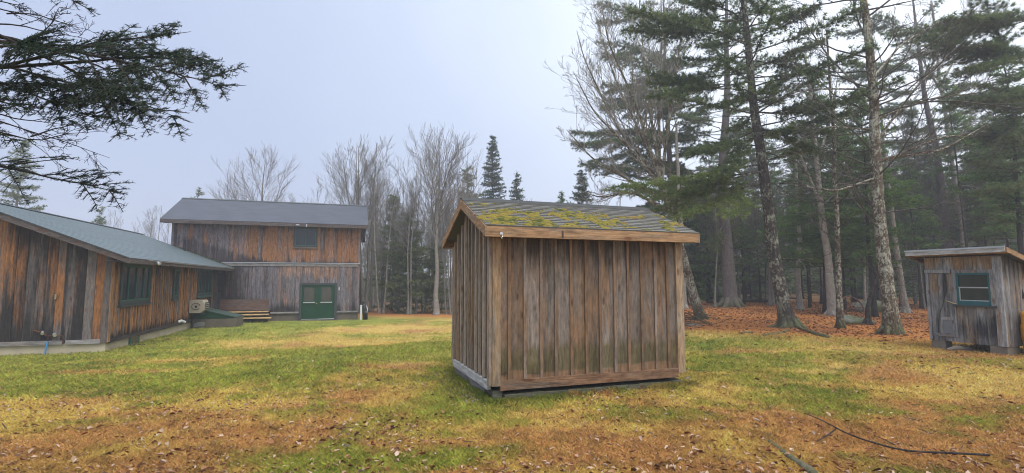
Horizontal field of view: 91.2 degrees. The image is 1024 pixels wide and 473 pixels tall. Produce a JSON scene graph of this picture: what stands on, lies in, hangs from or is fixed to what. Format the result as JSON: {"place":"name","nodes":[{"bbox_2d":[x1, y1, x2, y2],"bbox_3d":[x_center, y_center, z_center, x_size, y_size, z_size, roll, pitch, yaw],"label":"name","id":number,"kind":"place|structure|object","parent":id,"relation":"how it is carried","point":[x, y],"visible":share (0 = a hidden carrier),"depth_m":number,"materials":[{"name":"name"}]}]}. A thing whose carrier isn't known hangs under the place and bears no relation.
{"place":"outdoors","nodes":[
{"label":"outdoors","id":0,"kind":"place"},
{"bbox_2d":[0,313,1023,472],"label":"grass","id":1,"kind":"structure","parent":0,"point":[153,383],"depth_m":6.27,"materials":[{"name":"green plant"}]},
{"bbox_2d":[0,292,1023,472],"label":"ground","id":2,"kind":"structure","parent":0,"point":[381,317],"depth_m":12.15,"materials":[{"name":"plant"}]},
{"bbox_2d":[0,136,47,210],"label":"pine tree","id":3,"kind":"object","parent":2,"relation":"on","point":[14,196],"visible":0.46,"depth_m":42.74,"materials":[{"name":"green plant"}]},
{"bbox_2d":[91,206,107,224],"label":"pine tree","id":4,"kind":"object","parent":2,"relation":"on","point":[100,220],"visible":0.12,"depth_m":48.12,"materials":[{"name":"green plant"}]},
{"bbox_2d":[0,202,234,355],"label":"timber house","id":5,"kind":"structure","parent":2,"relation":"on","point":[69,285],"depth_m":13.75,"materials":[{"name":"wood"}]},
{"bbox_2d":[117,262,151,307],"bbox_3d":[-11.591,1.482,15.467,0.100,1.305,2.300,2,-5,-17],"label":"window","id":6,"kind":"structure","parent":5,"relation":"in","point":[135,280],"depth_m":15.36,"materials":[{"name":"glass"}]},
{"bbox_2d":[171,268,179,300],"bbox_3d":[-12.666,1.800,18.883,0.100,1.225,0.630,2,-5,-17],"label":"window","id":7,"kind":"structure","parent":5,"relation":"in","point":[176,271],"depth_m":18.89,"materials":[{"name":"glass"}]},
{"bbox_2d":[189,300,208,321],"bbox_3d":[-13.040,3.060,20.826,0.621,1.027,0.743,2,-5,-17],"label":"air conditioner","id":8,"kind":"object","parent":5,"relation":"attached to","point":[198,306],"visible":1,"depth_m":20.54,"materials":[{"name":"beige plastic"}]},
{"bbox_2d":[196,268,212,297],"bbox_3d":[-13.824,2.093,22.585,0.100,1.285,2.310,2,-5,-17],"label":"window","id":9,"kind":"structure","parent":5,"relation":"in","point":[205,276],"depth_m":22.53,"materials":[{"name":"glass"}]},
{"bbox_2d":[216,270,221,308],"bbox_3d":[-14.591,2.678,24.950,0.042,2.040,0.800,2,-5,-17],"label":"door","id":10,"kind":"structure","parent":5,"relation":"in","point":[219,276],"depth_m":24.86,"materials":[{"name":"wood"}]},
{"bbox_2d":[0,0,247,212],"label":"fir tree","id":11,"kind":"object","parent":2,"relation":"on","point":[103,89],"visible":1,"depth_m":3.32,"materials":[{"name":"green plant"}]},
{"bbox_2d":[192,308,242,327],"bbox_3d":[-12.761,3.821,21.792,1.650,1.535,1.406,2,-5,-17],"label":"cellar hatch","id":12,"kind":"object","parent":2,"relation":"on","point":[212,317],"visible":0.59,"depth_m":21.21,"materials":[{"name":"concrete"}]},
{"bbox_2d":[219,299,271,322],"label":"wooden steps","id":13,"kind":"structure","parent":2,"relation":"on","point":[253,306],"depth_m":25.06,"materials":[{"name":"brown wood"}]},
{"bbox_2d":[206,140,301,201],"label":"maple tree","id":14,"kind":"object","parent":2,"relation":"on","point":[248,192],"visible":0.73,"depth_m":39.77,"materials":[{"name":"grey plant"}]},
{"bbox_2d":[160,198,367,320],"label":"two storey barn","id":15,"kind":"structure","parent":2,"relation":"on","point":[295,261],"depth_m":26.43,"materials":[{"name":"wood"}]},
{"bbox_2d":[292,227,317,248],"bbox_3d":[-11.017,0.071,26.739,1.240,1.135,0.090,2,-5,-17],"label":"window","id":16,"kind":"structure","parent":15,"relation":"in","point":[306,237],"depth_m":26.74,"materials":[{"name":"glass"}]},
{"bbox_2d":[301,285,318,319],"bbox_3d":[-10.696,3.481,26.532,0.810,1.815,0.110,2,-5,-17],"label":"door","id":17,"kind":"structure","parent":15,"relation":"in","point":[309,310],"depth_m":26.54,"materials":[{"name":"green paint"}]},
{"bbox_2d":[318,285,334,318],"bbox_3d":[-9.923,3.503,26.778,0.813,1.815,0.100,2,-5,-17],"label":"door","id":18,"kind":"structure","parent":15,"relation":"in","point":[326,297],"depth_m":26.78,"materials":[{"name":"green paint"}]},
{"bbox_2d":[294,177,347,204],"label":"maple tree","id":19,"kind":"object","parent":2,"relation":"on","point":[325,195],"visible":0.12,"depth_m":43.91,"materials":[{"name":"grey plant"}]},
{"bbox_2d":[314,134,402,312],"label":"maple tree","id":20,"kind":"object","parent":2,"relation":"on","point":[358,190],"visible":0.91,"depth_m":33.37,"materials":[{"name":"grey plant"}]},
{"bbox_2d":[354,162,389,311],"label":"bare tree","id":21,"kind":"object","parent":2,"relation":"on","point":[370,299],"visible":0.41,"depth_m":35.02,"materials":[{"name":"grey plant"}]},
{"bbox_2d":[370,221,387,307],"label":"bare tree","id":22,"kind":"object","parent":2,"relation":"on","point":[381,254],"visible":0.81,"depth_m":34.20,"materials":[{"name":"grey plant"}]},
{"bbox_2d":[368,179,394,296],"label":"bare tree","id":23,"kind":"object","parent":2,"relation":"on","point":[382,228],"visible":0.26,"depth_m":37.24,"materials":[{"name":"grey plant"}]},
{"bbox_2d":[351,168,418,312],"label":"maple tree","id":24,"kind":"object","parent":2,"relation":"on","point":[377,299],"visible":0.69,"depth_m":33.31,"materials":[{"name":"grey plant"}]},
{"bbox_2d":[363,194,418,310],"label":"hemlock tree","id":25,"kind":"object","parent":2,"relation":"on","point":[392,262],"visible":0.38,"depth_m":36.07,"materials":[{"name":"green plant"}]},
{"bbox_2d":[384,177,421,314],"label":"bare tree","id":26,"kind":"object","parent":2,"relation":"on","point":[398,230],"visible":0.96,"depth_m":32.86,"materials":[{"name":"grey plant"}]},
{"bbox_2d":[387,172,424,313],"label":"bare tree","id":27,"kind":"object","parent":2,"relation":"on","point":[411,238],"visible":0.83,"depth_m":33.17,"materials":[{"name":"grey plant"}]},
{"bbox_2d":[391,176,427,313],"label":"bare tree","id":28,"kind":"object","parent":2,"relation":"on","point":[415,312],"visible":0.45,"depth_m":34.11,"materials":[{"name":"grey plant"}]},
{"bbox_2d":[380,209,439,314],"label":"hemlock tree","id":29,"kind":"object","parent":2,"relation":"on","point":[396,255],"visible":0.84,"depth_m":33.52,"materials":[{"name":"green plant"}]},
{"bbox_2d":[412,176,447,311],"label":"bare tree","id":30,"kind":"object","parent":2,"relation":"on","point":[426,239],"visible":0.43,"depth_m":35.46,"materials":[{"name":"grey plant"}]},
{"bbox_2d":[413,243,451,313],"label":"hemlock tree","id":31,"kind":"object","parent":2,"relation":"on","point":[431,253],"visible":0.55,"depth_m":34.31,"materials":[{"name":"green plant"}]},
{"bbox_2d":[379,121,500,314],"bbox_3d":[-3.846,-1.017,33.064,7.964,12.562,9.290,4,-6,-39],"label":"maple tree","id":32,"kind":"object","parent":2,"relation":"on","point":[432,166],"visible":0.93,"depth_m":32.10,"materials":[{"name":"grey plant"}]},
{"bbox_2d":[428,185,462,311],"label":"bare tree","id":33,"kind":"object","parent":2,"relation":"on","point":[446,250],"visible":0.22,"depth_m":35.05,"materials":[{"name":"grey plant"}]},
{"bbox_2d":[432,190,460,313],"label":"bare tree","id":34,"kind":"object","parent":2,"relation":"on","point":[444,261],"visible":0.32,"depth_m":32.76,"materials":[{"name":"grey plant"}]},
{"bbox_2d":[437,174,462,314],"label":"bare tree","id":35,"kind":"object","parent":2,"relation":"on","point":[450,312],"visible":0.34,"depth_m":32.54,"materials":[{"name":"grey plant"}]},
{"bbox_2d":[444,154,475,228],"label":"bare tree","id":36,"kind":"object","parent":2,"relation":"on","point":[462,189],"visible":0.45,"depth_m":32.84,"materials":[{"name":"grey plant"}]},
{"bbox_2d":[452,165,480,212],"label":"pine tree","id":37,"kind":"object","parent":2,"relation":"on","point":[467,175],"visible":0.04,"depth_m":41.54,"materials":[{"name":"green plant"}]},
{"bbox_2d":[477,135,506,198],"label":"spruce tree","id":38,"kind":"object","parent":2,"relation":"on","point":[492,176],"visible":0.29,"depth_m":45.32,"materials":[{"name":"green plant"}]},
{"bbox_2d":[0,302,1023,472],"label":"leaf litter","id":39,"kind":"object","parent":2,"relation":"on","point":[397,452],"visible":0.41,"depth_m":5.39,"materials":[{"name":"brown plant"}]},
{"bbox_2d":[509,170,524,200],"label":"spruce tree","id":40,"kind":"object","parent":2,"relation":"on","point":[517,195],"visible":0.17,"depth_m":46.37,"materials":[{"name":"green plant"}]},
{"bbox_2d":[438,368,702,407],"bbox_3d":[0.556,2.302,7.593,4.522,0.152,2.238,-2,-5,17],"label":"grass fringe","id":41,"kind":"object","parent":2,"relation":"on","point":[482,395],"depth_m":7.33,"materials":[{"name":"plant"}]},
{"bbox_2d":[442,197,699,398],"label":"wooden shed","id":42,"kind":"structure","parent":2,"relation":"on","point":[550,297],"depth_m":7.62,"materials":[{"name":"brown wood"}]},
{"bbox_2d":[567,169,593,203],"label":"spruce tree","id":43,"kind":"object","parent":2,"relation":"on","point":[581,173],"visible":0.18,"depth_m":40.09,"materials":[{"name":"green plant"}]},
{"bbox_2d":[543,0,721,319],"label":"maple tree","id":44,"kind":"object","parent":2,"relation":"on","point":[656,169],"visible":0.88,"depth_m":21.35,"materials":[{"name":"grey plant"}]},
{"bbox_2d":[588,0,733,241],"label":"pine tree","id":45,"kind":"object","parent":2,"relation":"on","point":[625,155],"visible":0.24,"depth_m":33.99,"materials":[{"name":"green plant"}]},
{"bbox_2d":[569,0,801,307],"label":"pine tree","id":46,"kind":"object","parent":2,"relation":"on","point":[730,298],"visible":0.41,"depth_m":30.56,"materials":[{"name":"green plant"}]},
{"bbox_2d":[651,96,719,308],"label":"maple tree","id":47,"kind":"object","parent":2,"relation":"on","point":[677,167],"visible":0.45,"depth_m":28.99,"materials":[{"name":"grey plant"}]},
{"bbox_2d":[362,183,1016,301],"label":"wood","id":48,"kind":"object","parent":2,"relation":"on","point":[719,282],"visible":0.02,"depth_m":57.01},
{"bbox_2d":[671,161,720,303],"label":"fir tree","id":49,"kind":"object","parent":2,"relation":"on","point":[692,249],"visible":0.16,"depth_m":32.42,"materials":[{"name":"green plant"}]},
{"bbox_2d":[684,309,730,325],"bbox_3d":[6.341,3.113,18.425,2.825,1.072,2.747,0,-5,0],"label":"brush pile","id":50,"kind":"object","parent":2,"relation":"on","point":[692,317],"visible":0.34,"depth_m":18.08,"materials":[{"name":"brown plant"}]},
{"bbox_2d":[699,136,721,298],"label":"spruce tree","id":51,"kind":"object","parent":2,"relation":"on","point":[709,163],"visible":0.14,"depth_m":47.45,"materials":[{"name":"green plant"}]},
{"bbox_2d":[686,193,736,302],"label":"fir tree","id":52,"kind":"object","parent":2,"relation":"on","point":[708,282],"visible":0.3,"depth_m":35.66,"materials":[{"name":"green plant"}]},
{"bbox_2d":[685,186,746,306],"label":"tree","id":53,"kind":"object","parent":2,"relation":"on","point":[716,233],"visible":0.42,"depth_m":30.16,"materials":[{"name":"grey plant"}]},
{"bbox_2d":[689,148,760,251],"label":"bare tree","id":54,"kind":"object","parent":2,"relation":"on","point":[718,210],"visible":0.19,"depth_m":33.24,"materials":[{"name":"grey plant"}]},
{"bbox_2d":[703,158,775,300],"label":"tree","id":55,"kind":"object","parent":2,"relation":"on","point":[739,294],"visible":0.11,"depth_m":35.72,"materials":[{"name":"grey plant"}]},
{"bbox_2d":[717,196,762,304],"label":"fir tree","id":56,"kind":"object","parent":2,"relation":"on","point":[743,245],"visible":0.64,"depth_m":32.79,"materials":[{"name":"green plant"}]},
{"bbox_2d":[605,0,906,328],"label":"pine tree","id":57,"kind":"object","parent":2,"relation":"on","point":[686,27],"visible":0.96,"depth_m":16.97,"materials":[{"name":"green plant"}]},
{"bbox_2d":[739,129,776,302],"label":"spruce tree","id":58,"kind":"object","parent":2,"relation":"on","point":[756,251],"visible":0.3,"depth_m":36.66,"materials":[{"name":"green plant"}]},
{"bbox_2d":[733,166,788,298],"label":"tree","id":59,"kind":"object","parent":2,"relation":"on","point":[757,234],"visible":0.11,"depth_m":37.62,"materials":[{"name":"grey plant"}]},
{"bbox_2d":[730,115,801,305],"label":"bare tree","id":60,"kind":"object","parent":2,"relation":"on","point":[769,274],"visible":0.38,"depth_m":31.64,"materials":[{"name":"plant"}]},
{"bbox_2d":[749,140,785,297],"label":"spruce tree","id":61,"kind":"object","parent":2,"relation":"on","point":[777,174],"visible":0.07,"depth_m":38.03,"materials":[{"name":"green plant"}]},
{"bbox_2d":[743,185,793,303],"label":"fir tree","id":62,"kind":"object","parent":2,"relation":"on","point":[765,258],"visible":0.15,"depth_m":35.05,"materials":[{"name":"green plant"}]},
{"bbox_2d":[734,139,815,303],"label":"bare tree","id":63,"kind":"object","parent":2,"relation":"on","point":[772,291],"visible":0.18,"depth_m":33.81,"materials":[{"name":"plant"}]},
{"bbox_2d":[767,140,795,287],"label":"spruce tree","id":64,"kind":"object","parent":2,"relation":"on","point":[782,185],"visible":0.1,"depth_m":44.26,"materials":[{"name":"green plant"}]},
{"bbox_2d":[760,436,817,472],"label":"log","id":65,"kind":"object","parent":2,"relation":"on","point":[807,467],"visible":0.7,"depth_m":4.44,"materials":[{"name":"grey wood"}]},
{"bbox_2d":[767,175,819,301],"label":"fir tree","id":66,"kind":"object","parent":2,"relation":"on","point":[785,241],"visible":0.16,"depth_m":30.99,"materials":[{"name":"green plant"}]},
{"bbox_2d":[757,120,836,309],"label":"maple tree","id":67,"kind":"object","parent":2,"relation":"on","point":[799,302],"visible":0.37,"depth_m":27.30,"materials":[{"name":"grey plant"}]},
{"bbox_2d":[776,146,818,296],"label":"spruce tree","id":68,"kind":"object","parent":2,"relation":"on","point":[791,213],"visible":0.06,"depth_m":43.17,"materials":[{"name":"green plant"}]},
{"bbox_2d":[784,158,817,299],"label":"spruce tree","id":69,"kind":"object","parent":2,"relation":"on","point":[801,231],"visible":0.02,"depth_m":36.34,"materials":[{"name":"green plant"}]},
{"bbox_2d":[776,156,833,307],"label":"fir tree","id":70,"kind":"object","parent":2,"relation":"on","point":[793,249],"visible":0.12,"depth_m":29.53,"materials":[{"name":"green plant"}]},
{"bbox_2d":[755,58,867,315],"bbox_3d":[13.993,-2.499,23.092,5.020,12.430,3.588,-2,-5,23],"label":"maple tree","id":71,"kind":"object","parent":2,"relation":"on","point":[830,294],"visible":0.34,"depth_m":22.67,"materials":[{"name":"grey plant"}]},
{"bbox_2d":[788,157,835,303],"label":"fir tree","id":72,"kind":"object","parent":2,"relation":"on","point":[821,297],"visible":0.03,"depth_m":33.83,"materials":[{"name":"green plant"}]},
{"bbox_2d":[757,79,876,312],"bbox_3d":[15.383,-2.331,25.113,5.356,12.581,5.964,-5,-7,44],"label":"fir tree","id":73,"kind":"object","parent":2,"relation":"on","point":[813,247],"visible":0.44,"depth_m":24.57,"materials":[{"name":"green plant"}]},
{"bbox_2d":[775,29,903,328],"bbox_3d":[11.035,-2.018,17.195,3.938,10.404,3.541,4,-7,-40],"label":"birch tree","id":74,"kind":"object","parent":2,"relation":"on","point":[840,322],"visible":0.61,"depth_m":16.79,"materials":[{"name":"green plant"}]},
{"bbox_2d":[818,204,868,309],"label":"fir tree","id":75,"kind":"object","parent":2,"relation":"on","point":[846,281],"visible":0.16,"depth_m":26.83,"materials":[{"name":"green plant"}]},
{"bbox_2d":[831,126,869,301],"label":"spruce tree","id":76,"kind":"object","parent":2,"relation":"on","point":[855,293],"visible":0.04,"depth_m":35.80,"materials":[{"name":"green plant"}]},
{"bbox_2d":[842,296,864,317],"bbox_3d":[14.481,3.014,21.284,1.057,0.958,0.495,1,-5,-9],"label":"iron wheel","id":77,"kind":"object","parent":2,"relation":"on","point":[854,308],"visible":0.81,"depth_m":21.29,"materials":[{"name":"grey metal"}]},
{"bbox_2d":[835,317,874,324],"bbox_3d":[12.497,3.155,18.209,1.499,0.451,0.870,0,-5,0],"label":"boulder","id":78,"kind":"object","parent":2,"relation":"on","point":[855,320],"visible":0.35,"depth_m":17.91,"materials":[{"name":"stone"}]},
{"bbox_2d":[847,300,881,312],"bbox_3d":[18.145,3.690,25.543,1.972,0.980,1.193,0,-5,0],"label":"boulder","id":79,"kind":"object","parent":2,"relation":"on","point":[857,304],"visible":0.22,"depth_m":25.24,"materials":[{"name":"stone"}]},
{"bbox_2d":[841,158,894,301],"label":"fir tree","id":80,"kind":"object","parent":2,"relation":"on","point":[874,267],"visible":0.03,"depth_m":32.97,"materials":[{"name":"green plant"}]},
{"bbox_2d":[811,113,928,300],"bbox_3d":[19.623,-1.342,28.379,6.659,11.173,5.406,-3,-6,35],"label":"bare tree","id":81,"kind":"object","parent":2,"relation":"on","point":[864,289],"visible":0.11,"depth_m":28.01,"materials":[{"name":"plant"}]},
{"bbox_2d":[808,83,934,316],"bbox_3d":[15.949,-1.635,22.501,4.854,10.728,4.541,-2,-5,20],"label":"fir tree","id":82,"kind":"object","parent":2,"relation":"on","point":[867,230],"visible":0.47,"depth_m":22.30,"materials":[{"name":"green plant"}]},
{"bbox_2d":[738,0,1023,335],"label":"pine tree","id":83,"kind":"object","parent":2,"relation":"on","point":[891,323],"visible":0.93,"depth_m":14.81,"materials":[{"name":"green plant"}]},
{"bbox_2d":[857,240,923,324],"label":"dark sapling","id":84,"kind":"object","parent":2,"relation":"on","point":[867,320],"visible":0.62,"depth_m":17.79,"materials":[{"name":"brown plant"}]},
{"bbox_2d":[838,113,948,312],"bbox_3d":[18.227,-1.121,25.833,4.733,10.202,5.407,0,-5,0],"label":"maple tree","id":85,"kind":"object","parent":2,"relation":"on","point":[903,298],"visible":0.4,"depth_m":24.61,"materials":[{"name":"grey plant"}]},
{"bbox_2d":[867,183,924,306],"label":"fir tree","id":86,"kind":"object","parent":2,"relation":"on","point":[903,242],"visible":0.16,"depth_m":30.28,"materials":[{"name":"green plant"}]},
{"bbox_2d":[894,243,923,300],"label":"young fir","id":87,"kind":"object","parent":2,"relation":"on","point":[906,271],"visible":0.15,"depth_m":40.03,"materials":[{"name":"green plant"}]},
{"bbox_2d":[861,113,967,307],"bbox_3d":[23.268,-1.566,28.665,4.983,11.650,4.496,1,-5,-14],"label":"bare tree","id":88,"kind":"object","parent":2,"relation":"on","point":[910,194],"visible":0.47,"depth_m":28.23,"materials":[{"name":"plant"}]},
{"bbox_2d":[887,155,949,308],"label":"fir tree","id":89,"kind":"object","parent":2,"relation":"on","point":[920,224],"visible":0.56,"depth_m":28.02,"materials":[{"name":"green plant"}]},
{"bbox_2d":[895,101,941,306],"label":"spruce tree","id":90,"kind":"object","parent":2,"relation":"on","point":[911,121],"visible":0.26,"depth_m":30.55,"materials":[{"name":"green plant"}]},
{"bbox_2d":[872,115,973,307],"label":"bare tree","id":91,"kind":"object","parent":2,"relation":"on","point":[928,202],"visible":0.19,"depth_m":29.52,"materials":[{"name":"plant"}]},
{"bbox_2d":[831,0,1018,248],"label":"pine tree","id":92,"kind":"object","parent":2,"relation":"on","point":[940,176],"visible":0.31,"depth_m":30.57,"materials":[{"name":"green plant"}]},
{"bbox_2d":[882,133,971,303],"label":"bare tree","id":93,"kind":"object","parent":2,"relation":"on","point":[914,288],"visible":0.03,"depth_m":33.72,"materials":[{"name":"plant"}]},
{"bbox_2d":[896,167,960,302],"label":"fir tree","id":94,"kind":"object","parent":2,"relation":"on","point":[929,208],"visible":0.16,"depth_m":33.15,"materials":[{"name":"green plant"}]},
{"bbox_2d":[901,104,984,245],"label":"tree","id":95,"kind":"object","parent":2,"relation":"on","point":[923,124],"visible":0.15,"depth_m":33.07,"materials":[{"name":"green plant"}]},
{"bbox_2d":[882,0,1023,219],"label":"pine tree","id":96,"kind":"object","parent":2,"relation":"on","point":[992,49],"visible":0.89,"depth_m":18.44,"materials":[{"name":"green plant"}]},
{"bbox_2d":[893,0,1022,247],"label":"pine tree","id":97,"kind":"object","parent":2,"relation":"on","point":[954,178],"visible":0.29,"depth_m":29.34,"materials":[{"name":"green plant"}]},
{"bbox_2d":[930,71,991,247],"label":"spruce tree","id":98,"kind":"object","parent":2,"relation":"on","point":[955,157],"visible":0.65,"depth_m":27.63,"materials":[{"name":"green plant"}]},
{"bbox_2d":[936,181,989,247],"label":"fir tree","id":99,"kind":"object","parent":2,"relation":"on","point":[968,232],"visible":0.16,"depth_m":30.02,"materials":[{"name":"green plant"}]},
{"bbox_2d":[904,246,1023,355],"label":"garden shed","id":100,"kind":"structure","parent":2,"relation":"on","point":[974,295],"depth_m":10.45,"materials":[{"name":"wood"}]},
{"bbox_2d":[929,274,956,336],"bbox_3d":[9.480,1.501,10.988,0.077,1.360,0.513,2,-5,-19],"label":"door","id":101,"kind":"structure","parent":100,"relation":"in","point":[945,325],"depth_m":11.01,"materials":[{"name":"grey wood"}]},
{"bbox_2d":[951,269,996,307],"bbox_3d":[9.647,1.084,10.485,0.065,0.775,0.755,2,-5,-19],"label":"window","id":102,"kind":"structure","parent":100,"relation":"in","point":[970,288],"depth_m":10.48,"materials":[{"name":"glass"}]},
{"bbox_2d":[944,115,1011,246],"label":"spruce tree","id":103,"kind":"object","parent":2,"relation":"on","point":[948,181],"visible":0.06,"depth_m":31.48,"materials":[{"name":"green plant"}]},
{"bbox_2d":[951,32,1023,254],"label":"fir tree","id":104,"kind":"object","parent":2,"relation":"on","point":[1017,197],"visible":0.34,"depth_m":21.90,"materials":[{"name":"green plant"}]},
{"bbox_2d":[952,126,1023,246],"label":"spruce tree","id":105,"kind":"object","parent":2,"relation":"on","point":[969,204],"visible":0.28,"depth_m":29.26,"materials":[{"name":"green plant"}]},
{"bbox_2d":[968,105,1023,248],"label":"spruce tree","id":106,"kind":"object","parent":2,"relation":"on","point":[979,203],"visible":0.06,"depth_m":28.52,"materials":[{"name":"green plant"}]},
{"bbox_2d":[969,170,1023,251],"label":"fir tree","id":107,"kind":"object","parent":2,"relation":"on","point":[1007,232],"visible":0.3,"depth_m":25.18,"materials":[{"name":"green plant"}]},
{"bbox_2d":[0,0,1023,277],"label":"sky","id":108,"kind":"structure","parent":0,"point":[322,74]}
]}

